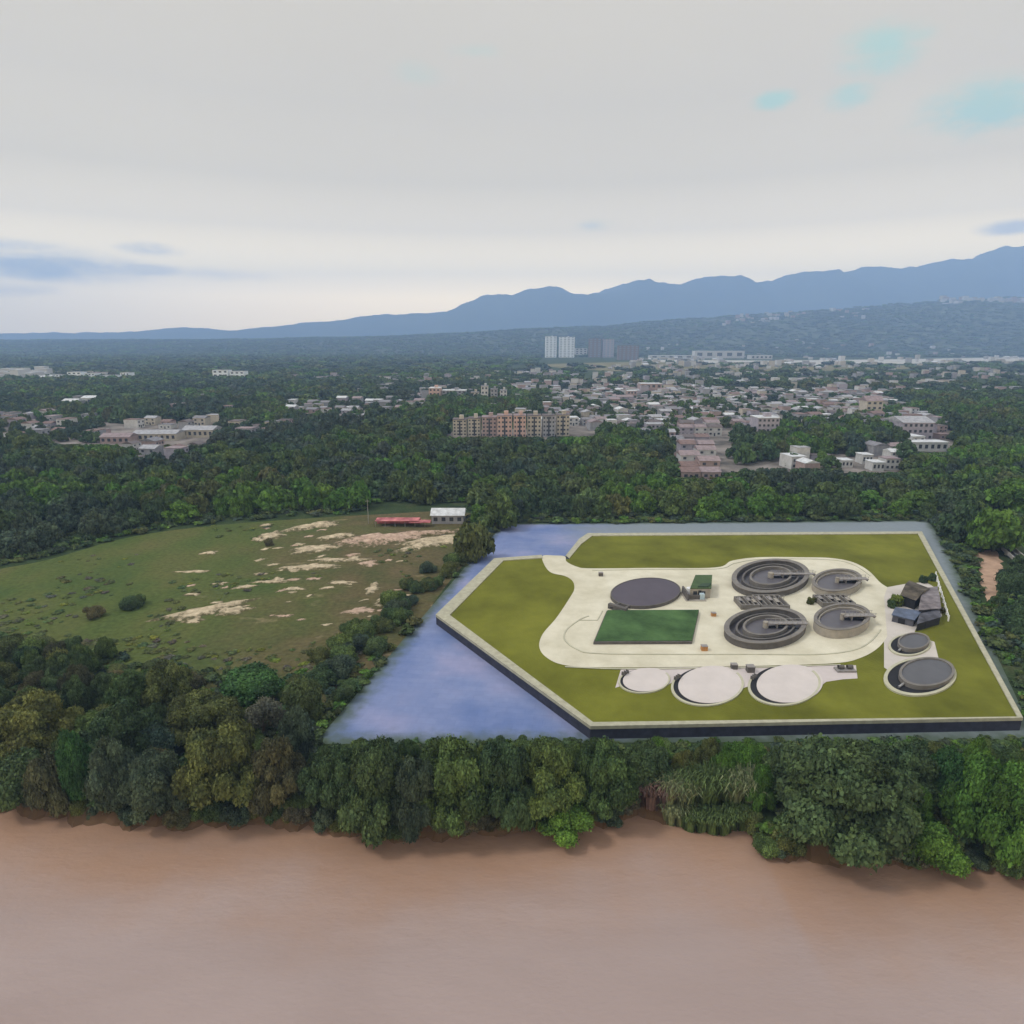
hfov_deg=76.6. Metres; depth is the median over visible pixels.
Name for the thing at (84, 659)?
tree
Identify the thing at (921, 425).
hall
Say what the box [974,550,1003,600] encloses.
dirt yard
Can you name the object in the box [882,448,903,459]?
house
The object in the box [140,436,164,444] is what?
house
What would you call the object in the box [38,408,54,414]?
house
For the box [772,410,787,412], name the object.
house
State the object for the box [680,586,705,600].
dosing station
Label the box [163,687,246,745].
tree
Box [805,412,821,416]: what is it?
house
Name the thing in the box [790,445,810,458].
house
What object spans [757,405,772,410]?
house
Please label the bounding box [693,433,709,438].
house
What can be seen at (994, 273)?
mountains
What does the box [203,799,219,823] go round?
bush
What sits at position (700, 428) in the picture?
house
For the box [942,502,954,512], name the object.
tree
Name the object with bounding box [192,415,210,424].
house
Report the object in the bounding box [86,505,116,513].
tree
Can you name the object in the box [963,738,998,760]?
tree
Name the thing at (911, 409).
house
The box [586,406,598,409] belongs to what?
house
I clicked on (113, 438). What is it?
school building
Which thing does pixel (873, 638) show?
kerb
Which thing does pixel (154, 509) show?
tree
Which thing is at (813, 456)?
house
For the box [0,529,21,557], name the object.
tree
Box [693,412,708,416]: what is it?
house
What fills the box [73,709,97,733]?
tree
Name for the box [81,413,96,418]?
house
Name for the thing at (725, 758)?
tree
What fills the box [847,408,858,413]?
house
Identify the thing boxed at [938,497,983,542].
tree
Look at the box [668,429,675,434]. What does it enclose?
house
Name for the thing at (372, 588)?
bare soil
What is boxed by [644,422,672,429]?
hall
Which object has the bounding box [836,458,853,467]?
white house
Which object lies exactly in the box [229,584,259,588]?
bare soil
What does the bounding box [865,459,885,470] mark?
white house
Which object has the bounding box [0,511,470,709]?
field
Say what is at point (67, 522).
tree
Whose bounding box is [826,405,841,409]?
house
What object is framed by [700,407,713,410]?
house
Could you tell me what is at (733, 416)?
house
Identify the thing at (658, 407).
house
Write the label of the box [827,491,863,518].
tree
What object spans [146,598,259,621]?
bare soil
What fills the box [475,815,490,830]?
bush
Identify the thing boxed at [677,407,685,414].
house
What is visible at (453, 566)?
bush
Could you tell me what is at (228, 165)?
sky
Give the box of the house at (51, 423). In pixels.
[42,421,56,426]
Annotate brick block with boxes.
[429,385,441,395]
[441,387,466,395]
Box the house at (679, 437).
[670,435,684,440]
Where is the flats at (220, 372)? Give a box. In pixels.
[212,370,231,375]
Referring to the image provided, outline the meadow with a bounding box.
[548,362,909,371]
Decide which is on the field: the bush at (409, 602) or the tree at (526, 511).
the bush at (409, 602)
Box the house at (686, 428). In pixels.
[676,424,693,432]
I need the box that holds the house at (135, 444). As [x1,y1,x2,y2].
[122,440,141,449]
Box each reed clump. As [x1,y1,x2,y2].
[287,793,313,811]
[631,786,661,806]
[639,769,683,811]
[654,768,703,807]
[658,801,693,826]
[669,760,734,808]
[679,805,714,833]
[690,756,756,806]
[698,804,743,836]
[710,761,774,807]
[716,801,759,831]
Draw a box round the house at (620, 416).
[615,414,630,419]
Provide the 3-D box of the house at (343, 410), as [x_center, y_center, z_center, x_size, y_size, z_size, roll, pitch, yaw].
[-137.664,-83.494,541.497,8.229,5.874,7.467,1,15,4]
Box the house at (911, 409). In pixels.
[904,407,918,412]
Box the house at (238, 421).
[228,419,246,425]
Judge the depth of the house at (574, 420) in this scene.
475.96 m
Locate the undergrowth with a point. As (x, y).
(996, 632)
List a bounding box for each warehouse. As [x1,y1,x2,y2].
[648,355,692,357]
[692,351,744,357]
[747,355,772,358]
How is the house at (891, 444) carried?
on the town paving at (722, 444)
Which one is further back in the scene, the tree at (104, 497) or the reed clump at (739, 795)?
the tree at (104, 497)
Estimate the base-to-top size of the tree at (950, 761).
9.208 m
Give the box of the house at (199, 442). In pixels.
[187,440,205,445]
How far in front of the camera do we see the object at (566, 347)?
2472.23 m
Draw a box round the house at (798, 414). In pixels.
[791,412,808,417]
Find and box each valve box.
[700,644,707,650]
[730,662,737,669]
[745,664,755,672]
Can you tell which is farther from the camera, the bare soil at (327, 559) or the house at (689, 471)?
the house at (689, 471)
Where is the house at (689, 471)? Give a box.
[679,467,700,477]
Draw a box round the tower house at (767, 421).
[749,412,779,431]
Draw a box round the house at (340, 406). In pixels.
[335,405,346,408]
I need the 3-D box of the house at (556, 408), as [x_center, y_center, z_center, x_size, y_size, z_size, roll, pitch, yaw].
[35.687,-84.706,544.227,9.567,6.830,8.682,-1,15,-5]
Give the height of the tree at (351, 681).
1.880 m
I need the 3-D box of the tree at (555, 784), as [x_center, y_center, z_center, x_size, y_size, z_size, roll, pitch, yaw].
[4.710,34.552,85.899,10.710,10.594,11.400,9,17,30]
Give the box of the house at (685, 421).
[677,420,693,424]
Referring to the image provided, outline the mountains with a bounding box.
[0,246,1023,339]
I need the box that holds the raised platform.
[436,531,1022,738]
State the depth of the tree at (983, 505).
227.48 m
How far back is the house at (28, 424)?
450.53 m
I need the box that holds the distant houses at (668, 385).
[0,295,1023,418]
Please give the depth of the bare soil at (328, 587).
162.74 m
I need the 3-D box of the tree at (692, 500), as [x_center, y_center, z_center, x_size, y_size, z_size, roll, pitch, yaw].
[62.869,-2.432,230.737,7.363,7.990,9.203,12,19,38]
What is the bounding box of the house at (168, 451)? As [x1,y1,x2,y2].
[163,446,189,458]
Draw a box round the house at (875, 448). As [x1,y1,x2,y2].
[864,440,888,455]
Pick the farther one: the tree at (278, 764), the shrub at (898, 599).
the shrub at (898, 599)
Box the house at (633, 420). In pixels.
[628,419,639,421]
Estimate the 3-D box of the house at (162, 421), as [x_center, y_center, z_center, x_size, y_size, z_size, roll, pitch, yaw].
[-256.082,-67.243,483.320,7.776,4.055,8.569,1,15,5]
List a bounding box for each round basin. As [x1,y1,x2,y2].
[618,668,669,693]
[671,666,743,706]
[748,664,822,705]
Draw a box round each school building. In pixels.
[99,433,138,443]
[132,429,185,440]
[181,425,221,437]
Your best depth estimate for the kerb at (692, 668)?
118.51 m
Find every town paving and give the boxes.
[4,418,261,454]
[447,429,594,439]
[541,390,953,479]
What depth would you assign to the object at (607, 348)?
2474.05 m
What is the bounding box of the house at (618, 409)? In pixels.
[614,406,627,412]
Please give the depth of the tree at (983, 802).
76.55 m
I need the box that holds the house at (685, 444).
[676,440,697,450]
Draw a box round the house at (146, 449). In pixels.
[138,444,163,454]
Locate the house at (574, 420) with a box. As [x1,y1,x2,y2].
[569,416,578,425]
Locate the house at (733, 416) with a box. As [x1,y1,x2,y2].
[728,415,739,418]
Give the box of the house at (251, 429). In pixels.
[235,426,257,431]
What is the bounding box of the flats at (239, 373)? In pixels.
[229,371,247,375]
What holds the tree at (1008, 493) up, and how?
on the ground at (820, 853)
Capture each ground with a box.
[0,355,1023,880]
[315,521,1023,743]
[615,665,856,687]
[884,582,941,637]
[884,638,937,668]
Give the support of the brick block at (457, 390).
on the ground at (820, 853)
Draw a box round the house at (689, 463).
[678,461,700,466]
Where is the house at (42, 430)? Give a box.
[32,428,49,433]
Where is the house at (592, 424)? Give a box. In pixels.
[587,418,602,430]
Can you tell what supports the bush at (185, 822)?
on the ground at (820, 853)
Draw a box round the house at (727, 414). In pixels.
[722,412,733,415]
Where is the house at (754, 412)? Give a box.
[746,410,759,415]
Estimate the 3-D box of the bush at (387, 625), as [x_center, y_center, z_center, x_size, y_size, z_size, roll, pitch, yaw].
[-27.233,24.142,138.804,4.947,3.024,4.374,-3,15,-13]
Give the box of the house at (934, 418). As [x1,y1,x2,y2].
[928,416,941,421]
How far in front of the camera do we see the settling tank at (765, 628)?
133.12 m
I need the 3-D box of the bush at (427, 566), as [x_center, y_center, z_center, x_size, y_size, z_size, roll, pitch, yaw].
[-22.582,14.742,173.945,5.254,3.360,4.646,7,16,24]
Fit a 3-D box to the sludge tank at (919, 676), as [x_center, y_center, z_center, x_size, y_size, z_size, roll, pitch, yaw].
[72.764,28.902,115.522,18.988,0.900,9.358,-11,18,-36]
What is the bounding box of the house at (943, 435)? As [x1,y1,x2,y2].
[932,432,948,438]
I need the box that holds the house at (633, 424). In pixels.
[624,422,636,426]
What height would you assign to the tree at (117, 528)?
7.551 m
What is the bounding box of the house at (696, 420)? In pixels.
[687,416,702,422]
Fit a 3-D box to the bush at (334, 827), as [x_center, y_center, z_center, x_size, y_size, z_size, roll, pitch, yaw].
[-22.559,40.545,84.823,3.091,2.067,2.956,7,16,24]
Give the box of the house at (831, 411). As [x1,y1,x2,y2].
[827,410,836,413]
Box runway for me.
[660,357,1023,363]
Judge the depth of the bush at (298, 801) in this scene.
85.58 m
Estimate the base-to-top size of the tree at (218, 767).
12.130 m
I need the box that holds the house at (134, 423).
[123,418,144,427]
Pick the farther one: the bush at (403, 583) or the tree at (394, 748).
the bush at (403, 583)
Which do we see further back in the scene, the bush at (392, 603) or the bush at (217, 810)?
the bush at (392, 603)
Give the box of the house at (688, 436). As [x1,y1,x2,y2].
[677,433,694,438]
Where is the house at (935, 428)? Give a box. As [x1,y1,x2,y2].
[933,423,938,432]
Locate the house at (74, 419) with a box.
[56,417,77,425]
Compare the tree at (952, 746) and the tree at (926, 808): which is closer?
the tree at (926, 808)
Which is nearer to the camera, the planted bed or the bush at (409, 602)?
the planted bed
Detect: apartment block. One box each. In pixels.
[452,415,467,435]
[468,413,480,435]
[481,412,496,436]
[497,411,511,436]
[513,411,525,436]
[527,411,541,436]
[542,411,554,436]
[555,410,569,435]
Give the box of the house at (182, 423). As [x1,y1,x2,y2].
[178,419,194,428]
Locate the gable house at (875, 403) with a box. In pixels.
[859,396,883,410]
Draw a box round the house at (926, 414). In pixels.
[918,412,934,416]
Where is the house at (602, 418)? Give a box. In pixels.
[594,416,606,421]
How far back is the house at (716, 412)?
501.56 m
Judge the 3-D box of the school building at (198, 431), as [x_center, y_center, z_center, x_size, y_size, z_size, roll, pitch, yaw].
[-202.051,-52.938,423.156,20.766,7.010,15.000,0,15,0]
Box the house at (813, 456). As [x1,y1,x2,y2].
[809,453,830,460]
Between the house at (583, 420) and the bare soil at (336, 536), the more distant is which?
the house at (583, 420)
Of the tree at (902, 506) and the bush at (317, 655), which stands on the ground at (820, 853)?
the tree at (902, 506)
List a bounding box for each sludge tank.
[883,657,956,696]
[888,632,930,656]
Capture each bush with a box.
[68,799,88,817]
[82,605,106,619]
[85,807,98,820]
[117,804,136,826]
[118,595,142,610]
[133,593,145,602]
[157,804,171,816]
[161,807,189,828]
[175,808,191,829]
[189,807,205,821]
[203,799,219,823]
[211,800,227,822]
[218,802,250,827]
[248,812,259,819]
[263,538,273,545]
[264,806,284,825]
[281,806,311,825]
[299,662,337,689]
[306,646,330,663]
[310,805,317,819]
[311,804,336,833]
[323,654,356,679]
[326,629,356,650]
[329,814,342,832]
[330,644,358,661]
[337,642,355,651]
[338,618,357,632]
[350,618,377,637]
[352,633,369,650]
[363,635,387,655]
[370,614,381,621]
[375,621,382,632]
[376,616,396,631]
[379,590,401,605]
[380,607,392,617]
[382,598,407,608]
[385,822,403,841]
[387,607,412,626]
[399,577,413,588]
[399,590,406,597]
[399,597,411,609]
[405,595,418,604]
[406,579,417,589]
[409,581,424,592]
[419,561,437,573]
[420,576,437,590]
[425,579,437,590]
[431,826,445,834]
[433,575,444,586]
[438,568,451,577]
[441,560,459,573]
[443,552,459,562]
[461,819,478,835]
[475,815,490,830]
[484,815,497,832]
[493,817,512,831]
[590,811,597,821]
[597,808,624,827]
[742,809,764,835]
[751,831,780,859]
[766,823,807,858]
[775,840,789,858]
[902,852,923,869]
[917,855,930,868]
[964,847,990,871]
[969,843,990,861]
[987,855,1003,873]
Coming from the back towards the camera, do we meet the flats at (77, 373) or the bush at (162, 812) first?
the flats at (77, 373)
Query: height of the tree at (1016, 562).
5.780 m
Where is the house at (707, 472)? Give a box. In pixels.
[699,467,721,478]
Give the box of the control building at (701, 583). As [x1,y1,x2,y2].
[690,575,711,597]
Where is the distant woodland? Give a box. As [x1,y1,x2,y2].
[0,296,1023,511]
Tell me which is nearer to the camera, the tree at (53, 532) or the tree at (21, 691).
the tree at (21, 691)
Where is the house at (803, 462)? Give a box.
[795,457,819,468]
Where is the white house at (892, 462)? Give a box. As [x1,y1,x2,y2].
[878,456,900,469]
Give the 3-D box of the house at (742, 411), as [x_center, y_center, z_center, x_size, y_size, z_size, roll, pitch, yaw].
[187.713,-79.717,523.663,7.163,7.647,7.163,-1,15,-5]
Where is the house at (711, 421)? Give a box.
[703,420,720,423]
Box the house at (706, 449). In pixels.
[693,445,716,455]
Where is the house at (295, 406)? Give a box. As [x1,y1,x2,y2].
[286,404,298,408]
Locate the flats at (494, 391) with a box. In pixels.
[491,386,497,396]
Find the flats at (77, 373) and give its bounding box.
[67,371,86,375]
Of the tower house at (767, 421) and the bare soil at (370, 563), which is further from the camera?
the tower house at (767, 421)
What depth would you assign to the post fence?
149.70 m
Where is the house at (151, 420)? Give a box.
[144,415,161,424]
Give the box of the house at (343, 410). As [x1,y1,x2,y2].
[341,408,352,414]
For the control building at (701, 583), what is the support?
on the road
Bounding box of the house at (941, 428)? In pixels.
[937,424,947,432]
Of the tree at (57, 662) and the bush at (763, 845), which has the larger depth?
the tree at (57, 662)
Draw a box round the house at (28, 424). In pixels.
[21,420,38,428]
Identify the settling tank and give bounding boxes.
[724,606,807,649]
[732,558,815,596]
[812,568,868,595]
[813,603,876,638]
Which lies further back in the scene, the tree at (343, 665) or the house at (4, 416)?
the house at (4, 416)
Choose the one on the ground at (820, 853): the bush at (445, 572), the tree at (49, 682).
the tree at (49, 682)
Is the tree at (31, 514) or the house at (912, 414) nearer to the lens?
the tree at (31, 514)
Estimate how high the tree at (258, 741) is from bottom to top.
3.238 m
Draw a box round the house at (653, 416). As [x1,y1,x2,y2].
[648,414,662,418]
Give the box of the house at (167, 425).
[158,423,177,428]
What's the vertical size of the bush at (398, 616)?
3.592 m
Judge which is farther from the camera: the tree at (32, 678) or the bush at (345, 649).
the bush at (345, 649)
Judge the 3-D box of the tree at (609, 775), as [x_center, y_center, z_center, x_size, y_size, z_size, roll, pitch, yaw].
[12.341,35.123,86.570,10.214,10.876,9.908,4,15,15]
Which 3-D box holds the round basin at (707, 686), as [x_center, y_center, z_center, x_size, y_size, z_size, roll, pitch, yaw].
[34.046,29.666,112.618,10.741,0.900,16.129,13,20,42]
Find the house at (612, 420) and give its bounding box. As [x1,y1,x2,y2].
[606,419,616,424]
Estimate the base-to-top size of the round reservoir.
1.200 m
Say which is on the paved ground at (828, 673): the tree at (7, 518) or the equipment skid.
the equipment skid
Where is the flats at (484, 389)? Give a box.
[481,383,488,395]
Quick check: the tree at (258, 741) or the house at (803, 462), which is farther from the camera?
the house at (803, 462)
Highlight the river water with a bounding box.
[0,809,1023,1023]
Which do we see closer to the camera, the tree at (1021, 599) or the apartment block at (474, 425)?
the tree at (1021, 599)
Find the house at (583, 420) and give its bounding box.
[580,417,591,425]
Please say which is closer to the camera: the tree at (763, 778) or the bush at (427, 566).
the tree at (763, 778)
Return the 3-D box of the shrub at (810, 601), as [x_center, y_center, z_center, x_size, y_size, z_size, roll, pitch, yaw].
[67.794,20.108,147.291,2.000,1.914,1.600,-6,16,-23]
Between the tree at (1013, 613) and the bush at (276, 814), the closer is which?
the bush at (276, 814)
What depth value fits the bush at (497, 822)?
84.16 m
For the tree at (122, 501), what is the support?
on the ground at (820, 853)
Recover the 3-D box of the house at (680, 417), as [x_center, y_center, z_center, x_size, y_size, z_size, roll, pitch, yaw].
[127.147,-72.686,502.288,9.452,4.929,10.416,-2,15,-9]
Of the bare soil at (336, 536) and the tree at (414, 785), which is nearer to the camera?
the tree at (414, 785)
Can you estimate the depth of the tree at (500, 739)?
98.37 m
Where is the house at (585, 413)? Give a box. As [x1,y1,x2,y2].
[581,409,593,416]
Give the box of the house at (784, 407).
[778,405,790,411]
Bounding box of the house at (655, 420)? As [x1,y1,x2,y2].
[647,419,661,421]
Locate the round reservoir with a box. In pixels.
[608,577,680,610]
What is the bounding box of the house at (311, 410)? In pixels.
[306,407,319,413]
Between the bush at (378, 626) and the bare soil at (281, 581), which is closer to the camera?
the bush at (378, 626)
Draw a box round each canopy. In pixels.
[375,517,430,526]
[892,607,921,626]
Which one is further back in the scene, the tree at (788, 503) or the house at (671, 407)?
the house at (671, 407)
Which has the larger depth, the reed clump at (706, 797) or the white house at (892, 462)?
the white house at (892, 462)
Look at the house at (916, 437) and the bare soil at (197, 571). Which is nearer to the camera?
the bare soil at (197, 571)
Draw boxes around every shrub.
[806,597,814,604]
[887,599,895,608]
[889,594,903,606]
[918,575,929,583]
[928,573,936,580]
[940,607,945,613]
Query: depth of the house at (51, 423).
468.99 m
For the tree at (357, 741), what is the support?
on the ground at (820, 853)
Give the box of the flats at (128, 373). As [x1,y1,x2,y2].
[120,372,134,375]
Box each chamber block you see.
[733,596,759,609]
[752,594,789,608]
[812,594,855,607]
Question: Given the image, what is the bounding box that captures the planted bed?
[593,610,698,644]
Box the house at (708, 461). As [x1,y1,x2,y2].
[694,456,720,466]
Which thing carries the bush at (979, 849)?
on the ground at (820, 853)
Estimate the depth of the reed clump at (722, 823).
83.92 m
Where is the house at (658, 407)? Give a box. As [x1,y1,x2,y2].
[651,405,662,411]
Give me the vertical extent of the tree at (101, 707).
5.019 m
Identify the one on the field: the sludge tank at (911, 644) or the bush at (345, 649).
the bush at (345, 649)
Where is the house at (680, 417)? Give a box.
[672,415,683,419]
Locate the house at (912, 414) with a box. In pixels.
[903,413,922,415]
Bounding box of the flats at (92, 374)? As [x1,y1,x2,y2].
[84,373,100,376]
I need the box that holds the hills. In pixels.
[0,298,1023,354]
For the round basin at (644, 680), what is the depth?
113.92 m
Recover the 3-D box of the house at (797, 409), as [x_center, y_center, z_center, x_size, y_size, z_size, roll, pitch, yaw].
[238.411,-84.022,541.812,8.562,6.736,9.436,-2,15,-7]
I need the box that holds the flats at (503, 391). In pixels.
[500,387,506,395]
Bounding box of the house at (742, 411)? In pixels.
[739,408,750,414]
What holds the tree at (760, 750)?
on the ground at (820, 853)
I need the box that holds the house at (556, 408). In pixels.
[549,407,560,410]
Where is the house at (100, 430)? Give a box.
[83,429,105,434]
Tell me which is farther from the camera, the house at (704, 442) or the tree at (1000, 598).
the house at (704, 442)
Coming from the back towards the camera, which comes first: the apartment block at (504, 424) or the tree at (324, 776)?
the apartment block at (504, 424)
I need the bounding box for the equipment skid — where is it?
[833,665,856,672]
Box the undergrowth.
[0,470,1023,846]
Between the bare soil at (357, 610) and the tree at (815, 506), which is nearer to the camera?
the bare soil at (357, 610)
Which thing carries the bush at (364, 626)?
on the field
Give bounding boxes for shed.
[430,508,465,523]
[900,580,929,608]
[916,610,940,630]
[918,586,940,612]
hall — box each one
[61,399,84,403]
[81,395,96,401]
[626,390,636,395]
[637,383,661,390]
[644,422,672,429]
[883,416,935,439]
[911,440,948,450]
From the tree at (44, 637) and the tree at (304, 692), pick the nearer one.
the tree at (304, 692)
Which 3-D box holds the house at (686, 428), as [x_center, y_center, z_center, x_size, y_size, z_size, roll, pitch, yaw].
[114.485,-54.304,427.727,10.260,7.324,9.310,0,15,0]
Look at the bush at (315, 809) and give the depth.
86.24 m
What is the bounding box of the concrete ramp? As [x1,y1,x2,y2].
[1001,547,1023,558]
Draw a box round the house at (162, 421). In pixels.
[160,419,175,423]
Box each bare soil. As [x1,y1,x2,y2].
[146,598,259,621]
[172,570,210,572]
[181,616,205,622]
[182,593,199,595]
[198,551,217,554]
[215,605,255,615]
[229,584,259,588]
[250,580,289,582]
[251,537,263,541]
[258,530,286,539]
[271,577,284,580]
[274,563,341,570]
[279,521,340,532]
[279,614,293,617]
[284,586,306,590]
[287,578,301,580]
[288,544,345,554]
[305,577,322,579]
[307,557,347,561]
[316,532,356,540]
[319,586,334,589]
[327,580,358,584]
[330,529,458,547]
[340,607,375,614]
[345,558,369,561]
[357,560,378,566]
[364,581,380,595]
[392,533,455,551]
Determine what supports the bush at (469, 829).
on the ground at (820, 853)
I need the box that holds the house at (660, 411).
[657,409,671,413]
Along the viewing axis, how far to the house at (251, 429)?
416.22 m
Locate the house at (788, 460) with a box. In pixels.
[779,453,807,468]
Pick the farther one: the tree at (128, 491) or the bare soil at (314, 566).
the tree at (128, 491)
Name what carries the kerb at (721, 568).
on the road
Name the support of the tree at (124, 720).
on the ground at (820, 853)
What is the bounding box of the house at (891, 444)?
[887,442,901,447]
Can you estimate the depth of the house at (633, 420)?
468.86 m
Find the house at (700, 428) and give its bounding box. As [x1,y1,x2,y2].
[693,424,707,432]
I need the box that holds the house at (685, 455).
[676,451,700,460]
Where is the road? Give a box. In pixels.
[539,555,886,666]
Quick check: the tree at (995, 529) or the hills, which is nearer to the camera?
the tree at (995, 529)
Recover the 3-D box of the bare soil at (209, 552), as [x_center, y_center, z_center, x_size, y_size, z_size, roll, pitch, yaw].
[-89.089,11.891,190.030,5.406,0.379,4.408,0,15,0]
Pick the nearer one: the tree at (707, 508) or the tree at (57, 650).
the tree at (57, 650)
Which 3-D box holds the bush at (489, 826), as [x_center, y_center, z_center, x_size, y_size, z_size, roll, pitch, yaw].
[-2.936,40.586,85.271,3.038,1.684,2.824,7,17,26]
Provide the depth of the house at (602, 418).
479.99 m
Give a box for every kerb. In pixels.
[563,616,880,654]
[565,664,840,668]
[579,611,602,620]
[592,559,870,575]
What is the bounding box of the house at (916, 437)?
[908,434,925,439]
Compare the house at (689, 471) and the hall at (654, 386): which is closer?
the house at (689, 471)
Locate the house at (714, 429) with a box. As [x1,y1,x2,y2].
[706,424,722,435]
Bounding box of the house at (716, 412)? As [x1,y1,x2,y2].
[709,410,720,415]
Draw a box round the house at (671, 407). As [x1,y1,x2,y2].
[663,406,677,413]
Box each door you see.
[898,618,904,624]
[903,598,909,607]
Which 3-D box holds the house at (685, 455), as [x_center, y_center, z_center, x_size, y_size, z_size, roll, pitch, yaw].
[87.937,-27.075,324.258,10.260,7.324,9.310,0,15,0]
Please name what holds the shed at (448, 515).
on the field
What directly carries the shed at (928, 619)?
on the raised platform
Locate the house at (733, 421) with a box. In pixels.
[730,419,743,425]
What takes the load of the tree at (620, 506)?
on the ground at (820, 853)
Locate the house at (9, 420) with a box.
[7,416,26,426]
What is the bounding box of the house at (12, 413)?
[3,411,21,414]
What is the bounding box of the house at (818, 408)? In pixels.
[811,406,826,412]
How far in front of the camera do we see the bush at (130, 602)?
149.26 m
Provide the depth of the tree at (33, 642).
124.97 m
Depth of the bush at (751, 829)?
83.64 m
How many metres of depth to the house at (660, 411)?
523.77 m
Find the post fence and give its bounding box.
[935,571,949,620]
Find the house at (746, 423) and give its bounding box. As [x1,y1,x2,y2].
[739,421,749,425]
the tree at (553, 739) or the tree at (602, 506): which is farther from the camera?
the tree at (602, 506)
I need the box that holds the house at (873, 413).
[866,411,884,417]
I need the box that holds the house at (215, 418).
[207,414,219,422]
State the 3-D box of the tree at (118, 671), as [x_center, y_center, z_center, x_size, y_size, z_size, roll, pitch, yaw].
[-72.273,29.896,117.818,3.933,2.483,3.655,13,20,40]
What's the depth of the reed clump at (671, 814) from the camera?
85.43 m
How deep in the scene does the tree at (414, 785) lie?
79.68 m
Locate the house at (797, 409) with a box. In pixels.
[791,407,801,411]
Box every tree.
[0,509,15,531]
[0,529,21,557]
[0,633,23,658]
[0,661,20,687]
[0,683,12,707]
[0,687,85,760]
[0,747,43,812]
[8,527,51,554]
[10,645,41,669]
[15,670,46,695]
[16,685,36,695]
[18,636,47,654]
[18,655,46,681]
[19,510,42,520]
[20,649,42,670]
[21,748,70,816]
[33,521,65,546]
[34,635,56,644]
[39,669,66,693]
[42,640,66,657]
[43,651,74,675]
[45,492,68,514]
[45,647,67,661]
[50,513,77,535]
[54,728,91,802]
[56,635,82,645]
[56,663,94,689]
[60,674,93,712]
[64,490,85,514]
[65,637,80,650]
[68,643,102,670]
[68,651,95,673]
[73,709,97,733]
[76,508,118,534]
[79,696,163,754]
[82,735,135,812]
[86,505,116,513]
[89,490,112,507]
[90,672,113,707]
[91,703,113,711]
[93,636,117,659]
[101,668,146,709]
[102,513,129,534]
[106,662,128,671]
[108,669,123,674]
[112,493,141,511]
[115,507,148,528]
[115,745,189,825]
[116,486,137,501]
[130,720,178,755]
[138,659,193,707]
[139,492,162,510]
[140,658,161,670]
[141,495,165,523]
[147,701,168,720]
[161,499,203,523]
[163,492,182,511]
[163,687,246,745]
[170,719,261,810]
[182,493,210,516]
[188,670,206,689]
[213,494,234,515]
[218,661,287,706]
[227,493,253,516]
[244,696,289,732]
[246,735,307,818]
[252,738,263,750]
[274,683,292,699]
[277,703,315,759]
[280,674,325,719]
[285,674,299,684]
[296,742,357,817]
[310,745,324,764]
[331,684,355,700]
[335,734,404,848]
[336,677,362,686]
[336,782,363,836]
[350,737,364,748]
[386,736,398,753]
[390,755,438,844]
[398,738,420,759]
[416,733,491,836]
[453,521,495,563]
[470,504,487,522]
[474,737,491,760]
[477,492,519,528]
[477,738,537,831]
[486,491,501,503]
[494,735,509,746]
[510,492,531,517]
[510,734,530,744]
[511,740,529,748]
[512,497,524,520]
[515,735,587,820]
[536,801,594,848]
[542,736,561,742]
[559,741,580,766]
[570,495,592,517]
[570,736,641,819]
[587,492,611,517]
[605,493,631,516]
[623,737,674,798]
[630,490,656,514]
[652,736,670,755]
[658,490,687,516]
[660,737,676,750]
[670,749,698,773]
[683,494,698,514]
[692,496,725,520]
[694,738,720,766]
[709,748,737,777]
[721,496,746,517]
[722,741,747,763]
[736,744,760,774]
[743,737,767,761]
[744,763,776,812]
[746,492,777,516]
[761,740,793,785]
[772,732,925,874]
[776,493,802,514]
[799,497,827,515]
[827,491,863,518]
[868,740,941,804]
[887,497,912,516]
[903,821,973,878]
[904,736,930,755]
[910,785,935,825]
[928,740,946,754]
[930,745,964,810]
[932,745,958,756]
[937,748,1023,875]
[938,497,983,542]
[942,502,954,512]
[951,739,967,749]
[962,737,991,763]
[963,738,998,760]
[964,506,1023,551]
[977,500,986,507]
[984,477,1023,513]
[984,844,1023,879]
[988,592,1008,605]
[992,739,1011,744]
[993,601,1023,627]
[994,742,1023,763]
[995,567,1023,595]
[1007,553,1023,571]
[1011,758,1023,763]
[1017,517,1023,529]
[1017,596,1023,603]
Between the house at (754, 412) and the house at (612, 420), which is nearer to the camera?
the house at (612, 420)
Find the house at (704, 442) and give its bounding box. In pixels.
[695,440,714,444]
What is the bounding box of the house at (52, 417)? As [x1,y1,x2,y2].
[45,415,62,420]
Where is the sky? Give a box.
[0,0,1023,332]
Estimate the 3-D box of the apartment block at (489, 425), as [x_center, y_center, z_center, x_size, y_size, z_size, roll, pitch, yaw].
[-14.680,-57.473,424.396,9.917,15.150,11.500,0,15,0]
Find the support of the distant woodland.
on the ground at (820, 853)
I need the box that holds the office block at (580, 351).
[575,348,586,354]
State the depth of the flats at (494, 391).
643.58 m
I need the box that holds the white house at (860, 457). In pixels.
[855,452,873,463]
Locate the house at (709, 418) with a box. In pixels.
[700,417,717,419]
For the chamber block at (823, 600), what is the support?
on the raised platform
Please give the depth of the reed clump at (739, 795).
85.71 m
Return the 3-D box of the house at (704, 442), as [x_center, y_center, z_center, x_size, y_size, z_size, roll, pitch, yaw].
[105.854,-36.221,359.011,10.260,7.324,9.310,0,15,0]
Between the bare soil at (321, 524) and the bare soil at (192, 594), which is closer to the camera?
the bare soil at (192, 594)
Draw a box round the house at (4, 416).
[0,415,17,418]

